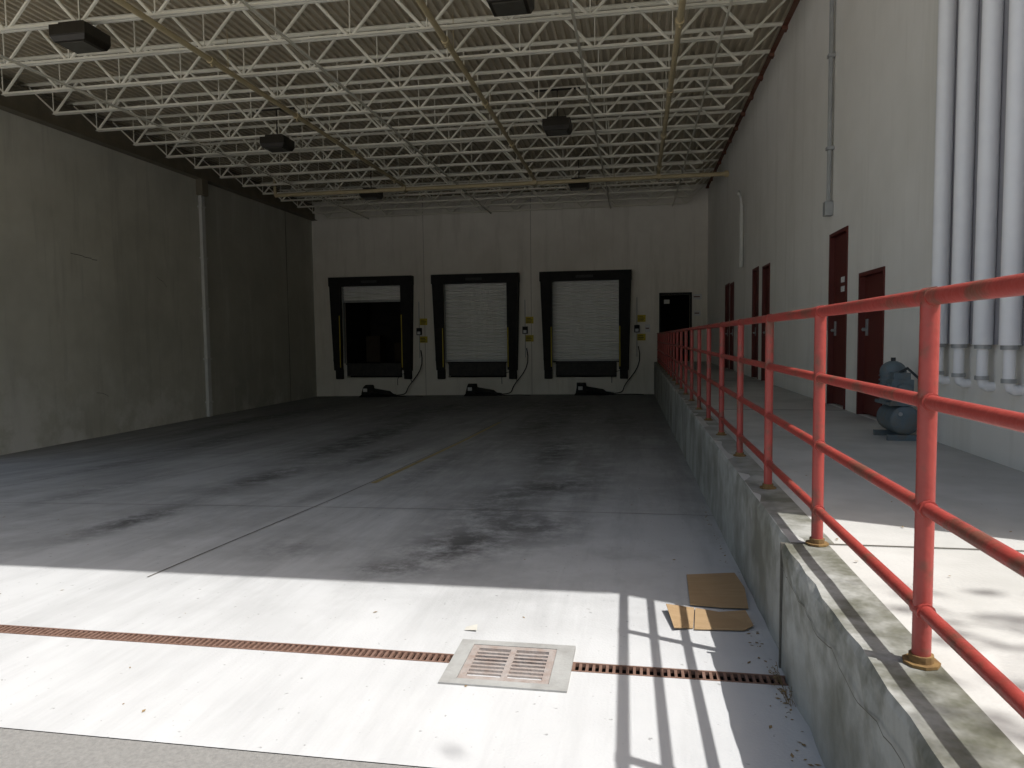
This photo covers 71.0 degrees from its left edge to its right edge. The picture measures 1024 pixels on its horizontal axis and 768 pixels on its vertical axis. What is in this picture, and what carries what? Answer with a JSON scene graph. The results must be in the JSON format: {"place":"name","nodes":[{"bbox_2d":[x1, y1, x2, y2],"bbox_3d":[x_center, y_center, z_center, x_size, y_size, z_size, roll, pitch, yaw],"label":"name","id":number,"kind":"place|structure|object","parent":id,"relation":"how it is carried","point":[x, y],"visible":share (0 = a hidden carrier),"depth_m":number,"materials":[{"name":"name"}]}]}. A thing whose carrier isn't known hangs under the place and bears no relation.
{"place":"outdoors","nodes":[
{"label":"outdoors","id":0,"kind":"place"},
{"bbox_2d":[0,728,420,767],"bbox_3d":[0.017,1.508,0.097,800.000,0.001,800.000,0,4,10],"label":"asphalt ground","id":1,"kind":"structure","parent":0,"point":[25,749],"depth_m":2.62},
{"bbox_2d":[0,394,784,675],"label":"bay floor","id":2,"kind":"structure","parent":0,"point":[439,571],"depth_m":6.01,"materials":[{"name":"concrete"}]},
{"bbox_2d":[2,396,426,486],"bbox_3d":[-5.191,0.884,16.432,0.012,0.678,23.750,0,4,10],"label":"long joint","id":3,"kind":"object","parent":2,"relation":"on","point":[203,449],"visible":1,"depth_m":13.23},
{"bbox_2d":[18,448,638,459],"bbox_3d":[-4.005,1.226,12.168,13.418,0.444,0.010,0,4,10],"label":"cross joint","id":4,"kind":"object","parent":2,"relation":"on","point":[374,450],"visible":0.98,"depth_m":11.69,"materials":[{"name":"grey concrete"}]},
{"bbox_2d":[147,408,524,576],"bbox_3d":[-0.404,0.843,16.038,0.080,0.610,22.900,0,4,10],"label":"long joint","id":5,"kind":"object","parent":2,"relation":"on","point":[316,505],"visible":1,"depth_m":6.89,"materials":[{"name":"grey concrete"}]},
{"bbox_2d":[0,502,712,515],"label":"cross joint","id":6,"kind":"object","parent":2,"relation":"on","point":[362,507],"visible":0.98,"depth_m":6.92,"materials":[{"name":"grey concrete"}]},
{"bbox_2d":[359,350,422,396],"bbox_3d":[-4.679,-0.405,28.074,2.554,1.803,0.721,0,4,10],"label":"vehicle restraint","id":7,"kind":"object","parent":2,"relation":"on","point":[369,391],"visible":1,"depth_m":28.12,"materials":[{"name":"black metal"}]},
{"bbox_2d":[0,624,788,685],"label":"trench drain","id":8,"kind":"object","parent":2,"relation":"in","point":[737,677],"visible":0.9,"depth_m":3.54,"materials":[{"name":"metal"}]},
{"bbox_2d":[372,422,500,482],"bbox_3d":[-0.957,1.022,12.434,0.070,0.221,8.000,0,4,10],"label":"worn yellow line","id":9,"kind":"object","parent":2,"relation":"on","point":[395,472],"visible":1,"depth_m":10.70,"materials":[{"name":"paint"}]},
{"bbox_2d":[465,624,477,629],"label":"paper scraps","id":10,"kind":"object","parent":2,"relation":"on","point":[472,627],"visible":1,"depth_m":3.80,"materials":[{"name":"white paper"}]},
{"bbox_2d":[464,348,529,395],"bbox_3d":[-0.540,-0.457,27.359,2.554,1.803,0.721,0,4,10],"label":"vehicle restraint","id":11,"kind":"object","parent":2,"relation":"on","point":[473,390],"visible":0.99,"depth_m":27.39,"materials":[{"name":"black metal"}]},
{"bbox_2d":[0,395,1011,765],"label":"fallen leaves","id":12,"kind":"object","parent":2,"relation":"on","point":[674,559],"visible":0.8,"depth_m":3.10,"materials":[{"name":"brown plant"}]},
{"bbox_2d":[438,639,575,692],"bbox_3d":[-0.006,1.370,3.356,0.570,0.134,0.460,0,4,10],"label":"storm drain grate","id":13,"kind":"object","parent":2,"relation":"on","point":[550,665],"visible":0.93,"depth_m":3.33,"materials":[{"name":"metal"}]},
{"bbox_2d":[575,346,643,394],"bbox_3d":[3.608,-0.495,26.644,2.554,1.803,0.721,0,4,10],"label":"vehicle restraint","id":14,"kind":"object","parent":2,"relation":"on","point":[582,388],"visible":1,"depth_m":26.67,"materials":[{"name":"black metal"}]},
{"bbox_2d":[666,604,693,628],"bbox_3d":[0.928,1.267,3.920,0.160,0.038,0.340,0,4,10],"label":"cardboard sheet","id":15,"kind":"object","parent":2,"relation":"on","point":[681,616],"visible":1,"depth_m":3.92,"materials":[{"name":"brown cardboard"}]},
{"bbox_2d":[687,573,748,608],"bbox_3d":[1.247,1.253,4.404,0.345,0.029,0.660,0,4,10],"label":"cardboard sheet","id":16,"kind":"object","parent":2,"relation":"on","point":[721,590],"visible":1,"depth_m":4.34,"materials":[{"name":"brown cardboard"}]},
{"bbox_2d":[694,608,753,630],"bbox_3d":[1.137,1.272,3.895,0.310,0.030,0.320,0,4,10],"label":"cardboard sheet","id":17,"kind":"object","parent":2,"relation":"on","point":[737,620],"visible":1,"depth_m":3.87,"materials":[{"name":"brown cardboard"}]},
{"bbox_2d":[0,633,824,767],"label":"bay floor","id":18,"kind":"structure","parent":0,"point":[400,712],"depth_m":2.94,"materials":[{"name":"concrete"}]},
{"bbox_2d":[768,663,795,717],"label":"dry weeds","id":19,"kind":"object","parent":18,"relation":"on","point":[781,682],"visible":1,"depth_m":3.09,"materials":[{"name":"brown plant"}]},
{"bbox_2d":[317,394,561,396],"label":"base dirt","id":20,"kind":"structure","parent":0,"point":[426,395],"depth_m":27.54,"materials":[{"name":"black soil"}]},
{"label":"concrete yard","id":21,"kind":"structure","parent":0,"visible":0},
{"bbox_2d":[654,362,1023,767],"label":"loading platform","id":22,"kind":"structure","parent":21,"relation":"on","point":[836,614],"depth_m":3.00,"materials":[{"name":"concrete"}]},
{"bbox_2d":[312,186,707,395],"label":"back wall","id":23,"kind":"structure","parent":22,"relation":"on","point":[657,249],"depth_m":27.38,"materials":[{"name":"paint"}]},
{"bbox_2d":[0,78,317,220],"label":"side girder","id":24,"kind":"object","parent":23,"relation":"attached to","point":[34,108],"visible":0.69,"depth_m":18.16,"materials":[{"name":"metal"}]},
{"bbox_2d":[197,195,212,416],"bbox_3d":[-9.152,-2.294,21.422,0.140,6.560,0.240,0,4,10],"label":"downspout","id":25,"kind":"object","parent":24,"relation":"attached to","point":[207,358],"visible":1,"depth_m":21.38,"materials":[{"name":"grey paint"}]},
{"bbox_2d":[0,0,785,218],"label":"bar joists","id":26,"kind":"object","parent":24,"relation":"on","point":[233,7],"visible":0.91,"depth_m":15.04,"materials":[{"name":"beige paint"}]},
{"bbox_2d":[48,0,110,53],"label":"ceiling light","id":27,"kind":"object","parent":26,"relation":"attached to","point":[79,36],"visible":1,"depth_m":10.61,"materials":[{"name":"brown metal"}]},
{"bbox_2d":[256,107,294,152],"bbox_3d":[-5.479,-5.936,16.716,1.000,0.952,0.540,0,4,10],"label":"ceiling light","id":28,"kind":"object","parent":26,"relation":"attached to","point":[274,143],"visible":0.91,"depth_m":16.54,"materials":[{"name":"brown metal"}]},
{"bbox_2d":[0,0,732,218],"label":"joist bridging","id":29,"kind":"object","parent":26,"relation":"attached to","point":[274,28],"visible":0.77,"depth_m":14.17,"materials":[{"name":"beige paint"}]},
{"bbox_2d":[359,168,382,199],"bbox_3d":[-4.457,-6.330,22.666,1.000,0.952,0.540,0,4,10],"label":"ceiling light","id":30,"kind":"object","parent":26,"relation":"attached to","point":[372,196],"visible":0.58,"depth_m":22.50,"materials":[{"name":"brown metal"}]},
{"bbox_2d":[0,0,793,203],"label":"corrugated roof deck","id":31,"kind":"structure","parent":26,"relation":"on","point":[311,17],"depth_m":14.76,"materials":[{"name":"paint"}]},
{"bbox_2d":[113,0,728,196],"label":"sprinkler piping","id":32,"kind":"object","parent":31,"relation":"attached to","point":[446,43],"visible":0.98,"depth_m":15.41,"materials":[{"name":"paint"}]},
{"bbox_2d":[487,0,533,16],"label":"ceiling light","id":33,"kind":"object","parent":26,"relation":"attached to","point":[498,8],"visible":1,"depth_m":9.68,"materials":[{"name":"brown metal"}]},
{"bbox_2d":[534,87,579,135],"bbox_3d":[0.986,-5.939,15.605,1.000,0.952,0.540,0,4,10],"label":"ceiling light","id":34,"kind":"object","parent":26,"relation":"attached to","point":[557,125],"visible":1,"depth_m":15.41,"materials":[{"name":"brown metal"}]},
{"bbox_2d":[568,156,589,190],"bbox_3d":[2.008,-6.333,21.555,1.000,0.952,0.540,0,4,10],"label":"ceiling light","id":35,"kind":"object","parent":26,"relation":"attached to","point":[578,186],"visible":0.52,"depth_m":21.37,"materials":[{"name":"brown metal"}]},
{"bbox_2d":[204,161,315,415],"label":"wall rear panel","id":36,"kind":"structure","parent":23,"relation":"attached to","point":[249,243],"depth_m":24.54,"materials":[{"name":"concrete"}]},
{"bbox_2d":[328,275,413,370],"bbox_3d":[-5.535,-2.362,28.307,3.420,3.710,0.330,0,4,10],"label":"dock seal","id":37,"kind":"object","parent":23,"relation":"attached to","point":[337,284],"visible":1,"depth_m":28.08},
{"bbox_2d":[339,315,402,367],"bbox_3d":[-5.556,-1.672,28.185,2.586,2.050,0.008,0,4,10],"label":"yellow guide stripe","id":38,"kind":"object","parent":37,"relation":"attached to","point":[401,341],"visible":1,"depth_m":28.03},
{"bbox_2d":[342,287,399,362],"bbox_3d":[-5.489,-2.379,28.575,2.630,3.090,0.130,0,4,10],"label":"bottom bar and guides","id":39,"kind":"object","parent":23,"relation":"attached to","point":[353,301],"visible":0.43,"depth_m":28.68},
{"bbox_2d":[343,285,399,300],"bbox_3d":[-5.502,-3.618,28.500,2.560,0.688,0.036,0,4,10],"label":"door curtain","id":40,"kind":"object","parent":23,"relation":"attached to","point":[372,293],"depth_m":28.50,"materials":[{"name":"grey metal"}]},
{"bbox_2d":[346,363,401,375],"bbox_3d":[-5.466,-0.578,28.705,2.280,0.498,0.440,0,4,10],"label":"dock leveler","id":41,"kind":"object","parent":23,"relation":"attached to","point":[374,369],"visible":0.95,"depth_m":28.51,"materials":[{"name":"metal"}]},
{"bbox_2d":[336,370,411,378],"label":"bumpers","id":42,"kind":"object","parent":23,"relation":"attached to","point":[407,374],"visible":0.9,"depth_m":28.23,"materials":[{"name":"black rubber"}]},
{"bbox_2d":[416,302,421,357],"bbox_3d":[-3.642,-2.115,28.101,0.200,2.200,0.128,0,4,10],"label":"dock control box","id":43,"kind":"object","parent":23,"relation":"attached to","point":[419,331],"visible":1,"depth_m":28.09,"materials":[{"name":"grey metal"}]},
{"bbox_2d":[420,318,426,324],"bbox_3d":[-3.469,-2.438,28.108,0.300,0.260,0.013,0,4,10],"label":"yellow warning sign","id":44,"kind":"object","parent":23,"relation":"attached to","point":[423,321],"visible":1,"depth_m":28.10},
{"bbox_2d":[420,336,427,342],"bbox_3d":[-3.471,-1.744,28.154,0.320,0.250,0.013,0,4,10],"label":"yellow warning sign","id":45,"kind":"object","parent":23,"relation":"attached to","point":[423,339],"visible":1,"depth_m":28.15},
{"bbox_2d":[431,272,519,369],"bbox_3d":[-1.396,-2.364,27.596,3.420,3.710,0.330,0,4,10],"label":"dock seal","id":46,"kind":"object","parent":23,"relation":"attached to","point":[510,280],"visible":1,"depth_m":27.34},
{"bbox_2d":[442,327,508,366],"bbox_3d":[-1.413,-1.399,27.491,2.586,1.500,0.008,0,4,10],"label":"yellow guide stripe","id":47,"kind":"object","parent":46,"relation":"attached to","point":[507,346],"visible":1,"depth_m":27.32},
{"bbox_2d":[444,284,506,362],"bbox_3d":[-1.350,-2.381,27.863,2.630,3.090,0.130,0,4,10],"label":"bottom bar and guides","id":48,"kind":"object","parent":23,"relation":"attached to","point":[490,360],"visible":0.43,"depth_m":27.98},
{"bbox_2d":[445,283,506,359],"bbox_3d":[-1.349,-2.423,27.865,2.560,3.088,0.036,0,4,10],"label":"door curtain","id":49,"kind":"object","parent":23,"relation":"attached to","point":[476,321],"depth_m":27.87,"materials":[{"name":"grey metal"}]},
{"bbox_2d":[422,195,531,375],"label":"back wall joints","id":50,"kind":"object","parent":23,"relation":"attached to","point":[531,298],"visible":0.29,"depth_m":27.49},
{"bbox_2d":[437,370,516,378],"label":"bumpers","id":51,"kind":"object","parent":23,"relation":"attached to","point":[441,374],"visible":0.91,"depth_m":27.95,"materials":[{"name":"black rubber"}]},
{"bbox_2d":[448,362,506,375],"bbox_3d":[-1.327,-0.580,27.994,2.280,0.498,0.440,0,4,10],"label":"dock leveler","id":52,"kind":"object","parent":23,"relation":"attached to","point":[480,369],"visible":0.96,"depth_m":27.80,"materials":[{"name":"metal"}]},
{"bbox_2d":[344,295,689,376],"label":"dark rooms","id":53,"kind":"object","parent":23,"relation":"attached to","point":[364,320],"visible":0.07,"depth_m":30.52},
{"bbox_2d":[366,336,400,361],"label":"stored boxes","id":54,"kind":"object","parent":53,"relation":"in","point":[375,348],"visible":0.68,"depth_m":30.14,"materials":[{"name":"brown cardboard"}]},
{"bbox_2d":[522,326,527,356],"bbox_3d":[0.497,-2.116,27.389,0.200,2.200,0.128,0,4,10],"label":"dock control box","id":55,"kind":"object","parent":23,"relation":"attached to","point":[525,330],"visible":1,"depth_m":27.37,"materials":[{"name":"grey metal"}]},
{"bbox_2d":[526,317,532,323],"bbox_3d":[0.670,-2.439,27.397,0.300,0.260,0.013,0,4,10],"label":"yellow warning sign","id":56,"kind":"object","parent":23,"relation":"attached to","point":[529,320],"visible":1,"depth_m":27.39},
{"bbox_2d":[526,335,533,341],"bbox_3d":[0.669,-1.746,27.443,0.320,0.250,0.013,0,4,10],"label":"yellow warning sign","id":57,"kind":"object","parent":23,"relation":"attached to","point":[529,338],"visible":1,"depth_m":27.43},
{"bbox_2d":[539,269,631,369],"bbox_3d":[2.753,-2.365,26.882,3.420,3.710,0.330,0,4,10],"label":"dock seal","id":58,"kind":"object","parent":23,"relation":"attached to","point":[547,279],"visible":1,"depth_m":26.62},
{"bbox_2d":[551,326,619,366],"bbox_3d":[2.736,-1.401,26.777,2.586,1.500,0.008,0,4,10],"label":"yellow guide stripe","id":59,"kind":"object","parent":58,"relation":"attached to","point":[551,346],"visible":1,"depth_m":26.77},
{"bbox_2d":[552,282,618,361],"bbox_3d":[2.800,-2.383,27.150,2.630,3.090,0.130,0,4,10],"label":"bottom bar and guides","id":60,"kind":"object","parent":23,"relation":"attached to","point":[573,359],"visible":0.33,"depth_m":27.26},
{"bbox_2d":[553,280,618,358],"bbox_3d":[2.800,-2.424,27.152,2.560,3.088,0.036,0,4,10],"label":"door curtain","id":61,"kind":"object","parent":23,"relation":"attached to","point":[585,319],"depth_m":27.14,"materials":[{"name":"grey metal"}]},
{"bbox_2d":[544,369,627,378],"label":"bumpers","id":62,"kind":"object","parent":23,"relation":"attached to","point":[548,374],"visible":0.88,"depth_m":27.23,"materials":[{"name":"black rubber"}]},
{"bbox_2d":[556,362,616,375],"bbox_3d":[2.823,-0.582,27.280,2.280,0.498,0.440,0,4,10],"label":"dock leveler","id":63,"kind":"object","parent":23,"relation":"attached to","point":[581,368],"visible":1,"depth_m":27.09,"materials":[{"name":"metal"}]},
{"bbox_2d":[634,325,639,331],"bbox_3d":[4.646,-2.118,26.676,0.200,2.200,0.128,0,4,10],"label":"dock control box","id":64,"kind":"object","parent":23,"relation":"attached to","point":[636,328],"visible":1,"depth_m":26.64,"materials":[{"name":"black plastic"}]},
{"bbox_2d":[637,315,645,321],"bbox_3d":[4.820,-2.441,26.683,0.300,0.260,0.013,0,4,10],"label":"yellow warning sign","id":65,"kind":"object","parent":23,"relation":"attached to","point":[641,318],"visible":1,"depth_m":26.68,"materials":[{"name":"yellow plastic"}]},
{"bbox_2d":[637,334,645,340],"bbox_3d":[4.818,-1.748,26.730,0.320,0.250,0.013,0,4,10],"label":"yellow warning sign","id":66,"kind":"object","parent":23,"relation":"attached to","point":[641,336],"visible":1,"depth_m":26.72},
{"bbox_2d":[645,324,649,331],"bbox_3d":[5.041,-2.072,26.670,0.180,0.280,0.013,0,4,10],"label":"wall sign","id":67,"kind":"object","parent":23,"relation":"attached to","point":[647,327],"visible":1,"depth_m":26.66,"materials":[{"name":"white plastic"}]},
{"bbox_2d":[659,292,691,332],"bbox_3d":[6.043,-2.100,26.540,1.180,2.550,0.130,0,4,10],"label":"frame","id":68,"kind":"object","parent":23,"relation":"attached to","point":[680,293],"visible":0.69,"depth_m":26.40,"materials":[{"name":"black metal"}]},
{"bbox_2d":[693,294,701,299],"bbox_3d":[6.792,-3.200,26.294,0.320,0.200,0.013,0,4,10],"label":"wall sign","id":69,"kind":"object","parent":23,"relation":"attached to","point":[697,296],"visible":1,"depth_m":26.29,"materials":[{"name":"white plastic"}]},
{"bbox_2d":[694,311,700,315],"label":"wall sign","id":70,"kind":"object","parent":23,"relation":"attached to","point":[697,313],"visible":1,"depth_m":26.33,"materials":[{"name":"white plastic"}]},
{"bbox_2d":[657,273,1023,718],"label":"red pipe railing","id":71,"kind":"object","parent":22,"relation":"on","point":[928,401],"visible":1,"depth_m":2.12,"materials":[{"name":"metal"}]},
{"bbox_2d":[707,0,1023,471],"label":"wall","id":72,"kind":"structure","parent":22,"relation":"on","point":[774,162],"depth_m":9.00,"materials":[{"name":"white paint"}]},
{"bbox_2d":[725,283,729,368],"bbox_3d":[6.236,-1.655,20.579,0.145,2.417,0.898,0,4,10],"label":"red steel door","id":73,"kind":"structure","parent":72,"relation":"attached to","point":[726,300],"depth_m":20.94,"materials":[{"name":"red metal"}]},
{"bbox_2d":[727,286,728,366],"bbox_3d":[6.253,-1.642,20.576,0.050,2.355,0.810,0,4,10],"label":"door leaf","id":74,"kind":"object","parent":73,"relation":"attached to","point":[727,320],"visible":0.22,"depth_m":20.93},
{"bbox_2d":[729,282,733,369],"bbox_3d":[6.063,-1.568,19.572,0.145,2.377,0.748,0,4,10],"label":"red steel door","id":75,"kind":"structure","parent":72,"relation":"attached to","point":[731,329],"depth_m":19.86,"materials":[{"name":"red metal"}]},
{"bbox_2d":[732,303,732,368],"bbox_3d":[6.080,-1.555,19.570,0.050,2.315,0.660,0,4,10],"label":"door leaf","id":76,"kind":"object","parent":75,"relation":"attached to","point":[732,336],"visible":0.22,"depth_m":19.85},
{"bbox_2d":[737,191,743,267],"bbox_3d":[5.468,-3.732,17.240,0.100,1.811,0.485,2,4,32],"label":"electrical conduit","id":77,"kind":"object","parent":72,"relation":"attached to","point":[741,234],"visible":1,"depth_m":17.37,"materials":[{"name":"grey metal"}]},
{"bbox_2d":[706,0,799,188],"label":"ledger angle","id":78,"kind":"object","parent":72,"relation":"attached to","point":[783,29],"visible":0.97,"depth_m":14.79,"materials":[{"name":"metal"}]},
{"bbox_2d":[751,266,758,378],"bbox_3d":[5.407,-1.336,15.760,0.145,2.417,0.798,0,4,10],"label":"red steel door","id":79,"kind":"structure","parent":72,"relation":"attached to","point":[754,270],"depth_m":16.08,"materials":[{"name":"red metal"}]},
{"bbox_2d":[755,270,757,376],"bbox_3d":[5.425,-1.323,15.758,0.050,2.355,0.710,0,4,10],"label":"door leaf","id":80,"kind":"object","parent":79,"relation":"attached to","point":[756,297],"visible":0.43,"depth_m":15.92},
{"bbox_2d":[761,263,769,380],"bbox_3d":[5.190,-1.222,14.493,0.145,2.357,0.818,0,4,10],"label":"red steel door","id":81,"kind":"structure","parent":72,"relation":"attached to","point":[764,267],"depth_m":14.84,"materials":[{"name":"red metal"}]},
{"bbox_2d":[765,267,768,314],"bbox_3d":[5.207,-1.209,14.491,0.050,2.295,0.730,0,4,10],"label":"door leaf","id":82,"kind":"object","parent":81,"relation":"attached to","point":[767,294],"visible":0.29,"depth_m":14.60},
{"bbox_2d":[823,0,835,216],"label":"electrical conduit","id":83,"kind":"object","parent":72,"relation":"attached to","point":[828,202],"visible":1,"depth_m":9.51,"materials":[{"name":"grey metal"}]},
{"bbox_2d":[826,226,848,409],"bbox_3d":[4.306,-0.847,9.352,0.145,2.287,0.838,0,4,10],"label":"red steel door","id":84,"kind":"structure","parent":72,"relation":"attached to","point":[831,322],"depth_m":9.69,"materials":[{"name":"red metal"}]},
{"bbox_2d":[832,233,845,405],"bbox_3d":[4.323,-0.834,9.350,0.050,2.225,0.750,0,4,10],"label":"door leaf","id":85,"kind":"object","parent":84,"relation":"attached to","point":[839,297],"visible":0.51,"depth_m":9.45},
{"bbox_2d":[841,276,844,291],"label":"door labels","id":86,"kind":"object","parent":85,"relation":"attached to","point":[842,287],"depth_m":9.30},
{"bbox_2d":[856,266,884,413],"bbox_3d":[4.080,-0.444,8.039,0.145,1.657,0.868,0,4,10],"label":"red steel door","id":87,"kind":"structure","parent":72,"relation":"attached to","point":[862,327],"depth_m":8.41,"materials":[{"name":"red metal"}]},
{"bbox_2d":[863,273,881,416],"bbox_3d":[4.098,-0.431,8.037,0.050,1.595,0.780,0,4,10],"label":"door leaf","id":88,"kind":"object","parent":87,"relation":"attached to","point":[872,355],"visible":0.53,"depth_m":8.14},
{"bbox_2d":[931,0,1023,395],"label":"white pipe bank","id":89,"kind":"structure","parent":72,"relation":"attached to","point":[978,215],"depth_m":5.24,"materials":[{"name":"paint"}]},
{"bbox_2d":[873,357,917,440],"bbox_3d":[3.507,0.127,6.515,0.315,0.730,0.453,0,4,10],"label":"air compressor","id":90,"kind":"object","parent":22,"relation":"on","point":[896,420],"visible":0.74,"depth_m":6.36,"materials":[{"name":"blue paint"}]},
{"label":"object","id":91,"kind":"object","parent":21,"relation":"on","visible":0},
{"bbox_2d":[0,77,206,454],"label":"wall front panel","id":92,"kind":"structure","parent":91,"relation":"attached to","point":[118,322],"depth_m":17.02,"materials":[{"name":"concrete"}]},
{"bbox_2d":[71,218,290,396],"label":"wall cracks","id":93,"kind":"object","parent":91,"relation":"attached to","point":[287,299],"depth_m":26.61,"materials":[{"name":"grey concrete"}]}
]}

